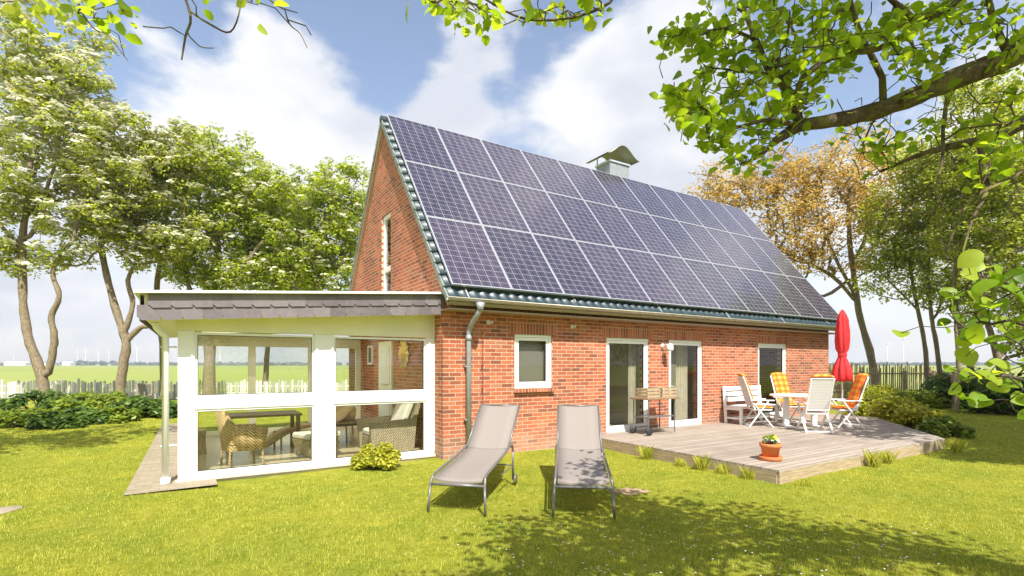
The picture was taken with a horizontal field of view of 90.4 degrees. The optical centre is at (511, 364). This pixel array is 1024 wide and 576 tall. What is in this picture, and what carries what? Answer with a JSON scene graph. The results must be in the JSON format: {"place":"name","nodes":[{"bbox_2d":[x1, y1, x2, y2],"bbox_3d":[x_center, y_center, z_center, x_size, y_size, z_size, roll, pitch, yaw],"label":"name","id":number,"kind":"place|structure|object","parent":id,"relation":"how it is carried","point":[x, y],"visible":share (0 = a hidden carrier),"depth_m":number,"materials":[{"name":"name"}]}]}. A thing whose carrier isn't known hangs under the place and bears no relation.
{"place":"outdoors","nodes":[
{"label":"outdoors","id":0,"kind":"place"},
{"bbox_2d":[124,423,434,494],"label":"patio","id":1,"kind":"structure","parent":0,"point":[147,476],"depth_m":8.18,"materials":[{"name":"beige stone"}]},
{"bbox_2d":[0,399,1023,575],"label":"lawn","id":2,"kind":"structure","parent":0,"point":[211,425],"depth_m":5.89,"materials":[{"name":"green plant"}]},
{"bbox_2d":[0,505,23,513],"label":"stepping stone","id":3,"kind":"object","parent":2,"relation":"on","point":[6,509],"visible":0.92,"depth_m":6.11,"materials":[{"name":"beige stone"}]},
{"bbox_2d":[0,406,63,426],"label":"leafy plant","id":4,"kind":"object","parent":2,"relation":"on","point":[18,417],"visible":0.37,"depth_m":14.26,"materials":[{"name":"green plant"}]},
{"bbox_2d":[0,389,72,411],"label":"leafy plant","id":5,"kind":"object","parent":2,"relation":"on","point":[18,401],"visible":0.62,"depth_m":19.40,"materials":[{"name":"green plant"}]},
{"bbox_2d":[0,0,84,56],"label":"blossoming tree","id":6,"kind":"object","parent":2,"relation":"on","point":[43,7],"visible":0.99,"depth_m":8.14,"materials":[{"name":"green plant"}]},
{"bbox_2d":[24,410,87,429],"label":"leafy plant","id":7,"kind":"object","parent":2,"relation":"on","point":[50,419],"visible":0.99,"depth_m":13.88,"materials":[{"name":"green plant"}]},
{"bbox_2d":[62,405,111,424],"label":"leafy plant","id":8,"kind":"object","parent":2,"relation":"on","point":[92,416],"visible":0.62,"depth_m":14.98,"materials":[{"name":"green plant"}]},
{"bbox_2d":[0,0,177,407],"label":"blossoming tree","id":9,"kind":"object","parent":2,"relation":"on","point":[66,80],"visible":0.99,"depth_m":20.57,"materials":[{"name":"green plant"}]},
{"bbox_2d":[51,389,147,410],"bbox_3d":[-15.626,1.359,19.543,3.140,0.804,2.650,0,0,-20],"label":"leafy plant","id":10,"kind":"object","parent":2,"relation":"on","point":[94,400],"visible":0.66,"depth_m":19.17,"materials":[{"name":"green plant"}]},
{"bbox_2d":[96,405,143,423],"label":"leafy plant","id":11,"kind":"object","parent":2,"relation":"on","point":[122,414],"visible":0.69,"depth_m":15.40,"materials":[{"name":"green plant"}]},
{"bbox_2d":[45,115,224,395],"bbox_3d":[-16.249,-4.413,21.907,7.382,12.448,3.977,0,0,3],"label":"blossoming tree","id":12,"kind":"object","parent":2,"relation":"on","point":[157,241],"visible":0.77,"depth_m":21.74,"materials":[{"name":"green plant"}]},
{"bbox_2d":[104,394,176,417],"bbox_3d":[-12.456,1.373,17.177,2.320,0.777,1.607,0,0,-5],"label":"leafy plant","id":13,"kind":"object","parent":2,"relation":"on","point":[138,402],"visible":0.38,"depth_m":16.88,"materials":[{"name":"green plant"}]},
{"bbox_2d":[136,383,152,396],"bbox_3d":[-17.782,1.325,24.600,0.760,0.850,0.060,0,0,0],"label":"framed board","id":14,"kind":"object","parent":2,"relation":"on","point":[144,389],"visible":0.86,"depth_m":24.59,"materials":[{"name":"white paint"}]},
{"bbox_2d":[142,400,177,417],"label":"leafy plant","id":15,"kind":"object","parent":2,"relation":"on","point":[155,409],"visible":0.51,"depth_m":16.80,"materials":[{"name":"green plant"}]},
{"bbox_2d":[143,125,229,397],"bbox_3d":[-16.099,-4.972,25.011,4.803,13.552,4.260,0,0,-32],"label":"blossoming tree","id":16,"kind":"object","parent":2,"relation":"on","point":[157,278],"visible":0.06,"depth_m":24.86,"materials":[{"name":"green plant"}]},
{"bbox_2d":[155,121,302,394],"bbox_3d":[-13.642,-4.634,24.033,6.557,12.871,5.127,0,0,-32],"label":"blossoming tree","id":17,"kind":"object","parent":2,"relation":"on","point":[227,203],"visible":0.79,"depth_m":23.65,"materials":[{"name":"green plant"}]},
{"bbox_2d":[133,290,443,484],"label":"sunroom","id":18,"kind":"structure","parent":2,"relation":"on","point":[191,320],"depth_m":8.54,"materials":[{"name":"paint"}]},
{"bbox_2d":[198,429,206,454],"bbox_3d":[-5.959,1.459,9.593,0.340,0.450,0.337,0,0,-32],"label":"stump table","id":19,"kind":"object","parent":18,"relation":"on","point":[202,449],"visible":0.43,"depth_m":9.55,"materials":[{"name":"brown wood"}]},
{"bbox_2d":[215,411,267,467],"bbox_3d":[-4.593,1.220,8.565,0.715,0.931,0.697,0,0,-42],"label":"wicker armchair","id":20,"kind":"object","parent":18,"relation":"on","point":[233,436],"visible":0.89,"depth_m":8.31,"materials":[{"name":"brown wicker"}]},
{"bbox_2d":[195,332,313,473],"bbox_3d":[-4.071,0.579,8.128,1.706,2.138,0.060,0,0,-32],"label":"window","id":21,"kind":"structure","parent":18,"relation":"in","point":[197,471],"depth_m":8.06,"materials":[{"name":"white paint"}]},
{"bbox_2d":[226,410,301,456],"bbox_3d":[-4.844,1.312,9.885,1.300,0.745,0.840,0,0,-32],"label":"dining table","id":22,"kind":"object","parent":18,"relation":"on","point":[259,414],"visible":0.51,"depth_m":9.79,"materials":[{"name":"brown wood"}]},
{"bbox_2d":[265,406,354,448],"bbox_3d":[-4.359,1.284,10.664,1.950,0.800,0.600,0,0,-40],"label":"rattan lounger","id":23,"kind":"object","parent":18,"relation":"on","point":[343,413],"visible":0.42,"depth_m":10.45,"materials":[{"name":"beige wicker"}]},
{"bbox_2d":[292,436,340,456],"bbox_3d":[-3.636,1.504,9.461,0.560,0.300,0.680,0,0,38],"label":"ottoman","id":24,"kind":"object","parent":18,"relation":"on","point":[302,447],"visible":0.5,"depth_m":9.23,"materials":[{"name":"brown wicker"}]},
{"bbox_2d":[292,430,340,440],"bbox_3d":[-3.636,1.298,9.461,0.560,0.110,0.680,0,0,38],"label":"cushion","id":25,"kind":"object","parent":24,"relation":"on","point":[304,435],"visible":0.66,"depth_m":9.23,"materials":[{"name":"fabric"}]},
{"bbox_2d":[336,406,355,437],"bbox_3d":[-4.064,1.220,11.829,0.697,0.931,0.715,0,0,-2],"label":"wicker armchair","id":26,"kind":"object","parent":18,"relation":"on","point":[351,415],"visible":0.2,"depth_m":11.76,"materials":[{"name":"brown wicker"}]},
{"bbox_2d":[336,420,356,426],"bbox_3d":[-3.593,1.454,10.902,1.000,0.460,0.640,0,0,-32],"label":"coffee table","id":27,"kind":"object","parent":18,"relation":"on","point":[347,423],"visible":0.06,"depth_m":10.69,"materials":[{"name":"brown wood"}]},
{"bbox_2d":[367,345,372,364],"bbox_3d":[-3.669,-0.250,13.155,0.039,0.500,0.400,0,0,-32],"label":"inner window","id":28,"kind":"structure","parent":18,"relation":"in","point":[369,348],"depth_m":13.14,"materials":[{"name":"white paint"}]},
{"bbox_2d":[334,336,425,460],"bbox_3d":[-2.366,0.579,9.193,1.686,2.138,0.060,0,0,-32],"label":"window","id":29,"kind":"structure","parent":18,"relation":"in","point":[335,337],"depth_m":9.19,"materials":[{"name":"white paint"}]},
{"bbox_2d":[378,341,392,416],"bbox_3d":[-3.011,0.565,12.074,0.069,2.230,0.970,0,0,-32],"label":"inner door","id":30,"kind":"structure","parent":18,"relation":"in","point":[385,349],"depth_m":11.95,"materials":[{"name":"beige paint"}]},
{"bbox_2d":[357,403,420,451],"bbox_3d":[-2.433,1.189,10.095,1.053,0.991,0.920,0,0,-32],"label":"wicker sofa","id":31,"kind":"object","parent":18,"relation":"on","point":[399,434],"visible":0.69,"depth_m":9.78,"materials":[{"name":"grey wicker"}]},
{"bbox_2d":[363,427,368,435],"bbox_3d":[-2.523,1.317,10.038,0.680,0.130,0.680,0,0,-32],"label":"cushion","id":32,"kind":"object","parent":31,"relation":"on","point":[366,430],"visible":0.24,"depth_m":9.96,"materials":[{"name":"fabric"}]},
{"bbox_2d":[390,403,413,419],"bbox_3d":[-2.213,0.949,10.232,0.323,0.573,0.660,0,0,-32],"label":"cushion","id":33,"kind":"object","parent":31,"relation":"on","point":[402,411],"visible":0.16,"depth_m":10.04,"materials":[{"name":"fabric"}]},
{"bbox_2d":[243,155,369,290],"bbox_3d":[-9.196,-4.020,23.994,7.059,11.646,3.715,0,0,0],"label":"blossoming tree","id":34,"kind":"object","parent":2,"relation":"on","point":[340,221],"visible":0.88,"depth_m":23.53,"materials":[{"name":"green plant"}]},
{"bbox_2d":[349,441,401,469],"bbox_3d":[-2.319,1.543,8.691,0.842,0.437,0.600,0,0,7],"label":"shrub","id":35,"kind":"object","parent":2,"relation":"on","point":[382,456],"visible":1,"depth_m":8.52,"materials":[{"name":"yellow plant"}]},
{"bbox_2d":[427,404,519,516],"bbox_3d":[-0.420,1.190,7.006,0.760,1.124,2.221,0,0,12],"label":"sun lounger","id":36,"kind":"object","parent":2,"relation":"on","point":[482,455],"visible":1,"depth_m":7.26,"materials":[{"name":"grey fabric"}]},
{"bbox_2d":[56,0,1023,255],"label":"overhanging tree","id":37,"kind":"object","parent":2,"relation":"on","point":[685,106],"visible":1,"depth_m":2.11,"materials":[{"name":"green plant"}]},
{"bbox_2d":[892,249,1023,419],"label":"branch","id":38,"kind":"object","parent":37,"relation":"attached to","point":[970,262],"visible":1,"depth_m":1.46,"materials":[{"name":"green plant"}]},
{"bbox_2d":[552,405,615,518],"bbox_3d":[0.930,1.190,6.914,0.760,1.124,2.221,0,0,6],"label":"sun lounger","id":39,"kind":"object","parent":2,"relation":"on","point":[579,457],"visible":1,"depth_m":7.12,"materials":[{"name":"grey fabric"}]},
{"bbox_2d":[348,114,838,459],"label":"brick house","id":40,"kind":"structure","parent":2,"relation":"on","point":[556,282],"depth_m":12.21,"materials":[{"name":"brick"}]},
{"bbox_2d":[383,212,390,291],"bbox_3d":[-2.944,-2.455,12.175,0.070,2.290,0.650,0,0,-32],"label":"window","id":41,"kind":"structure","parent":40,"relation":"in","point":[386,269],"depth_m":12.37,"materials":[{"name":"white paint"}]},
{"bbox_2d":[398,341,408,369],"bbox_3d":[-2.385,-0.230,11.009,0.102,0.708,0.708,0,0,-32],"label":"wall ornament","id":42,"kind":"object","parent":40,"relation":"attached to","point":[403,353],"depth_m":10.92,"materials":[{"name":"gold metal"}]},
{"bbox_2d":[514,334,554,392],"bbox_3d":[0.436,-0.031,10.440,0.975,1.173,0.195,0,0,-32],"label":"window","id":43,"kind":"structure","parent":40,"relation":"in","point":[535,386],"depth_m":10.48,"materials":[{"name":"white paint"}]},
{"bbox_2d":[606,338,647,432],"bbox_3d":[2.671,0.465,11.898,1.356,2.166,0.090,0,0,-32],"label":"door","id":44,"kind":"structure","parent":40,"relation":"in","point":[644,342],"depth_m":11.92,"materials":[{"name":"white paint"}]},
{"bbox_2d":[660,344,673,350],"bbox_3d":[3.775,-0.425,12.320,0.170,0.190,0.305,0,0,-32],"label":"wall lamp","id":45,"kind":"object","parent":40,"relation":"attached to","point":[669,347],"visible":1,"depth_m":12.20,"materials":[{"name":"white plastic"}]},
{"bbox_2d":[669,340,700,426],"bbox_3d":[4.397,0.465,12.947,1.276,2.166,0.140,0,0,-32],"label":"door","id":46,"kind":"structure","parent":40,"relation":"in","point":[693,421],"depth_m":13.15,"materials":[{"name":"white paint"}]},
{"bbox_2d":[758,343,784,418],"bbox_3d":[7.619,0.465,14.990,1.446,2.166,0.090,0,0,-32],"label":"door","id":47,"kind":"structure","parent":40,"relation":"in","point":[760,345],"depth_m":15.12,"materials":[{"name":"white paint"}]},
{"bbox_2d":[609,487,650,494],"bbox_3d":[1.647,1.773,7.127,0.571,0.012,0.397,0,0,-32],"label":"stepping stone","id":48,"kind":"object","parent":2,"relation":"on","point":[631,491],"depth_m":7.12,"materials":[{"name":"beige stone"}]},
{"bbox_2d":[635,445,653,459],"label":"grass tuft","id":49,"kind":"object","parent":2,"relation":"on","point":[646,454],"visible":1,"depth_m":9.46,"materials":[{"name":"green plant"}]},
{"bbox_2d":[673,458,686,466],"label":"grass tuft","id":50,"kind":"object","parent":2,"relation":"on","point":[680,462],"visible":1,"depth_m":8.79,"materials":[{"name":"green plant"}]},
{"bbox_2d":[448,522,939,575],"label":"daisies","id":51,"kind":"object","parent":2,"relation":"on","point":[694,545],"visible":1,"depth_m":4.62,"materials":[{"name":"white plant"}]},
{"bbox_2d":[692,455,711,470],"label":"grass tuft","id":52,"kind":"object","parent":2,"relation":"on","point":[700,464],"visible":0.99,"depth_m":8.44,"materials":[{"name":"green plant"}]},
{"bbox_2d":[714,462,733,474],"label":"grass tuft","id":53,"kind":"object","parent":2,"relation":"on","point":[722,469],"visible":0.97,"depth_m":8.15,"materials":[{"name":"green plant"}]},
{"bbox_2d":[739,466,755,479],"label":"grass tuft","id":54,"kind":"object","parent":2,"relation":"on","point":[748,475],"visible":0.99,"depth_m":7.79,"materials":[{"name":"green plant"}]},
{"bbox_2d":[601,414,944,483],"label":"wooden deck","id":55,"kind":"structure","parent":2,"relation":"on","point":[802,453],"depth_m":10.07,"materials":[{"name":"brown wood"}]},
{"bbox_2d":[630,397,679,435],"bbox_3d":[3.244,1.139,11.519,1.070,0.819,0.540,0,0,-32],"label":"serving trolley","id":56,"kind":"object","parent":55,"relation":"on","point":[649,431],"visible":0.98,"depth_m":11.42,"materials":[{"name":"brown wood"}]},
{"bbox_2d":[636,388,659,397],"bbox_3d":[3.053,0.625,11.400,0.400,0.205,0.340,0,0,-32],"label":"crate","id":57,"kind":"object","parent":56,"relation":"on","point":[646,392],"visible":1,"depth_m":11.30,"materials":[{"name":"brown wood"}]},
{"bbox_2d":[651,387,675,396],"bbox_3d":[3.477,0.625,11.665,0.460,0.205,0.340,0,0,-32],"label":"crate","id":58,"kind":"object","parent":56,"relation":"on","point":[665,392],"visible":0.76,"depth_m":11.54,"materials":[{"name":"brown wood"}]},
{"bbox_2d":[722,385,777,424],"bbox_3d":[6.489,1.060,13.827,1.700,0.985,0.575,0,0,-32],"label":"garden bench","id":59,"kind":"object","parent":55,"relation":"on","point":[739,408],"visible":0.87,"depth_m":13.75,"materials":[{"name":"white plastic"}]},
{"bbox_2d":[737,376,774,427],"bbox_3d":[6.192,0.932,12.959,0.740,1.276,0.630,0,0,7],"label":"garden chair","id":60,"kind":"object","parent":55,"relation":"on","point":[747,398],"visible":0.97,"depth_m":12.88,"materials":[{"name":"white plastic"}]},
{"bbox_2d":[737,373,772,407],"bbox_3d":[6.181,0.650,12.960,0.743,0.868,0.470,0,0,7],"label":"chair cushion","id":61,"kind":"object","parent":60,"relation":"on","point":[758,406],"visible":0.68,"depth_m":12.76,"materials":[{"name":"fabric"}]},
{"bbox_2d":[758,434,782,461],"bbox_3d":[4.207,1.340,8.271,0.358,0.420,0.358,0,0,-32],"label":"flower pot","id":62,"kind":"object","parent":55,"relation":"on","point":[770,446],"visible":1,"depth_m":8.17,"materials":[{"name":"ceramic"}]},
{"bbox_2d":[770,375,806,422],"bbox_3d":[7.579,0.932,13.968,0.630,1.276,0.740,0,0,-14],"label":"garden chair","id":63,"kind":"object","parent":55,"relation":"on","point":[781,405],"visible":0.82,"depth_m":13.96,"materials":[{"name":"white plastic"}]},
{"bbox_2d":[770,372,804,404],"bbox_3d":[7.576,0.650,13.979,0.470,0.868,0.743,0,0,-14],"label":"chair cushion","id":64,"kind":"object","parent":63,"relation":"on","point":[781,383],"visible":0.78,"depth_m":14.13,"materials":[{"name":"yellow fabric"}]},
{"bbox_2d":[769,393,823,428],"bbox_3d":[7.228,1.151,12.750,1.442,0.818,1.054,0,0,0],"label":"garden table","id":65,"kind":"object","parent":55,"relation":"on","point":[785,396],"visible":0.77,"depth_m":12.70,"materials":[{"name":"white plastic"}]},
{"bbox_2d":[794,378,834,433],"bbox_3d":[7.033,0.932,11.789,0.630,1.276,0.740,0,0,6],"label":"garden chair","id":66,"kind":"object","parent":55,"relation":"on","point":[819,395],"visible":0.94,"depth_m":11.60,"materials":[{"name":"white plastic"}]},
{"bbox_2d":[801,374,833,410],"bbox_3d":[7.032,0.650,11.778,0.470,0.868,0.743,0,0,6],"label":"chair cushion","id":67,"kind":"object","parent":66,"relation":"on","point":[822,376],"visible":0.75,"depth_m":11.42,"materials":[{"name":"fabric"}]},
{"bbox_2d":[831,308,852,426],"bbox_3d":[8.520,0.044,13.100,0.520,3.040,0.520,0,0,-32],"label":"parasol","id":68,"kind":"object","parent":55,"relation":"on","point":[842,370],"visible":0.95,"depth_m":12.99,"materials":[{"name":"red fabric"}]},
{"bbox_2d":[828,377,868,428],"bbox_3d":[8.443,0.932,12.772,0.740,1.276,0.630,0,0,9],"label":"garden chair","id":69,"kind":"object","parent":55,"relation":"on","point":[859,400],"visible":0.62,"depth_m":12.52,"materials":[{"name":"white plastic"}]},
{"bbox_2d":[830,373,868,408],"bbox_3d":[8.454,0.650,12.770,0.744,0.868,0.470,0,0,9],"label":"chair cushion","id":70,"kind":"object","parent":69,"relation":"on","point":[857,386],"visible":0.94,"depth_m":12.64,"materials":[{"name":"orange fabric"}]},
{"bbox_2d":[794,477,814,486],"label":"grass tuft","id":71,"kind":"object","parent":2,"relation":"on","point":[806,483],"visible":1,"depth_m":7.38,"materials":[{"name":"green plant"}]},
{"bbox_2d":[835,381,868,398],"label":"shrub","id":72,"kind":"object","parent":2,"relation":"on","point":[843,389],"visible":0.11,"depth_m":25.60,"materials":[{"name":"green plant"}]},
{"bbox_2d":[843,400,880,415],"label":"shrub","id":73,"kind":"object","parent":2,"relation":"on","point":[863,404],"visible":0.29,"depth_m":16.86,"materials":[{"name":"green plant"}]},
{"bbox_2d":[861,446,884,467],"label":"grass tuft","id":74,"kind":"object","parent":2,"relation":"on","point":[872,459],"visible":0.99,"depth_m":8.72,"materials":[{"name":"green plant"}]},
{"bbox_2d":[847,381,910,403],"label":"shrub","id":75,"kind":"object","parent":2,"relation":"on","point":[876,391],"visible":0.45,"depth_m":22.58,"materials":[{"name":"green plant"}]},
{"bbox_2d":[879,448,898,462],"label":"grass tuft","id":76,"kind":"object","parent":2,"relation":"on","point":[887,457],"visible":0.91,"depth_m":9.07,"materials":[{"name":"green plant"}]},
{"bbox_2d":[861,394,923,420],"bbox_3d":[11.692,1.320,15.356,1.769,0.882,1.570,0,0,-32],"label":"shrub","id":77,"kind":"object","parent":2,"relation":"on","point":[885,412],"visible":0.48,"depth_m":15.19,"materials":[{"name":"green plant"}]},
{"bbox_2d":[829,362,960,410],"bbox_3d":[16.668,0.815,23.388,5.141,1.970,7.280,0,0,34],"label":"paling fence","id":78,"kind":"object","parent":2,"relation":"on","point":[952,379],"visible":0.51,"depth_m":24.99,"materials":[{"name":"brown wood"}]},
{"bbox_2d":[845,133,966,400],"bbox_3d":[18.841,-4.536,23.982,4.965,12.680,4.386,0,0,-32],"label":"green tree","id":79,"kind":"object","parent":2,"relation":"on","point":[879,215],"visible":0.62,"depth_m":23.92,"materials":[{"name":"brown plant"}]},
{"bbox_2d":[873,388,951,408],"bbox_3d":[16.001,1.352,20.553,2.798,0.819,1.781,0,0,-9],"label":"shrub","id":80,"kind":"object","parent":2,"relation":"on","point":[922,396],"visible":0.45,"depth_m":20.18,"materials":[{"name":"green plant"}]},
{"bbox_2d":[889,403,957,428],"bbox_3d":[11.136,1.394,13.811,1.543,0.734,1.197,0,0,28],"label":"shrub","id":81,"kind":"object","parent":2,"relation":"on","point":[914,417],"visible":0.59,"depth_m":13.73,"materials":[{"name":"green plant"}]},
{"bbox_2d":[919,377,966,401],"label":"shrub","id":82,"kind":"object","parent":2,"relation":"on","point":[924,387],"visible":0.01,"depth_m":23.51,"materials":[{"name":"green plant"}]},
{"bbox_2d":[880,130,1009,379],"bbox_3d":[19.811,-4.484,23.066,5.310,12.590,4.058,0,0,6],"label":"green tree","id":83,"kind":"object","parent":2,"relation":"on","point":[927,291],"visible":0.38,"depth_m":22.94,"materials":[{"name":"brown plant"}]},
{"bbox_2d":[915,415,976,438],"bbox_3d":[10.433,1.486,12.236,1.132,0.550,0.958,0,0,-16],"label":"shrub","id":84,"kind":"object","parent":2,"relation":"on","point":[944,426],"visible":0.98,"depth_m":12.14,"materials":[{"name":"green plant"}]},
{"bbox_2d":[937,436,968,452],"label":"grass tuft","id":85,"kind":"object","parent":2,"relation":"on","point":[958,446],"visible":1,"depth_m":10.09,"materials":[{"name":"green plant"}]},
{"bbox_2d":[905,65,1023,380],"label":"green tree","id":86,"kind":"object","parent":2,"relation":"on","point":[959,103],"visible":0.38,"depth_m":20.94,"materials":[{"name":"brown plant"}]},
{"bbox_2d":[920,366,1021,409],"bbox_3d":[19.040,0.909,20.415,3.021,1.703,4.264,0,0,-59],"label":"shrub","id":87,"kind":"object","parent":2,"relation":"on","point":[941,386],"visible":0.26,"depth_m":20.66,"materials":[{"name":"green plant"}]},
{"bbox_2d":[951,99,1023,412],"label":"green tree","id":88,"kind":"object","parent":2,"relation":"on","point":[1016,234],"visible":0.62,"depth_m":19.00,"materials":[{"name":"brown plant"}]},
{"bbox_2d":[959,374,1023,414],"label":"shrub","id":89,"kind":"object","parent":2,"relation":"on","point":[1004,407],"visible":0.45,"depth_m":17.76,"materials":[{"name":"green plant"}]},
{"bbox_2d":[0,365,1023,399],"bbox_3d":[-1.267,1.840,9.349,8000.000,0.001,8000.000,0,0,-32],"label":"field","id":90,"kind":"structure","parent":0,"point":[148,374],"depth_m":107.44,"materials":[{"name":"green plant"}]},
{"bbox_2d":[4,362,30,365],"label":"farm shed","id":91,"kind":"structure","parent":90,"relation":"on","point":[17,363],"depth_m":1242.00,"materials":[{"name":"white"}]},
{"bbox_2d":[62,362,75,365],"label":"farm shed","id":92,"kind":"structure","parent":90,"relation":"on","point":[68,363],"depth_m":1244.64,"materials":[{"name":"white"}]},
{"bbox_2d":[0,378,348,398],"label":"picket fence","id":93,"kind":"object","parent":90,"relation":"on","point":[107,388],"visible":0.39,"depth_m":25.99,"materials":[{"name":"white paint"}]},
{"bbox_2d":[0,388,348,398],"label":"flower strip","id":94,"kind":"object","parent":90,"relation":"on","point":[169,390],"depth_m":35.98,"materials":[{"name":"green plant"}]},
{"bbox_2d":[225,176,325,391],"bbox_3d":[-12.556,-4.265,26.845,5.179,12.154,4.471,0,0,27],"label":"blossoming tree","id":95,"kind":"object","parent":90,"relation":"on","point":[267,349],"visible":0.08,"depth_m":26.43,"materials":[{"name":"green plant"}]},
{"bbox_2d":[0,360,1023,365],"bbox_3d":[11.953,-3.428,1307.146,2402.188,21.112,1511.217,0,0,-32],"label":"hedgerow","id":96,"kind":"object","parent":90,"relation":"on","point":[102,363],"visible":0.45,"depth_m":1292.61,"materials":[{"name":"green plant"}]},
{"bbox_2d":[681,122,911,387],"bbox_3d":[15.289,-5.537,26.647,12.414,14.725,6.483,0,0,-14],"label":"maple tree","id":97,"kind":"object","parent":90,"relation":"on","point":[813,252],"visible":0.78,"depth_m":26.64,"materials":[{"name":"brown plant"}]},
{"bbox_2d":[865,130,1023,380],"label":"green tree","id":98,"kind":"object","parent":90,"relation":"on","point":[958,364],"visible":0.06,"depth_m":33.92,"materials":[{"name":"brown plant"}]},
{"bbox_2d":[0,0,1023,364],"label":"sky","id":99,"kind":"structure","parent":0,"point":[575,95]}
]}

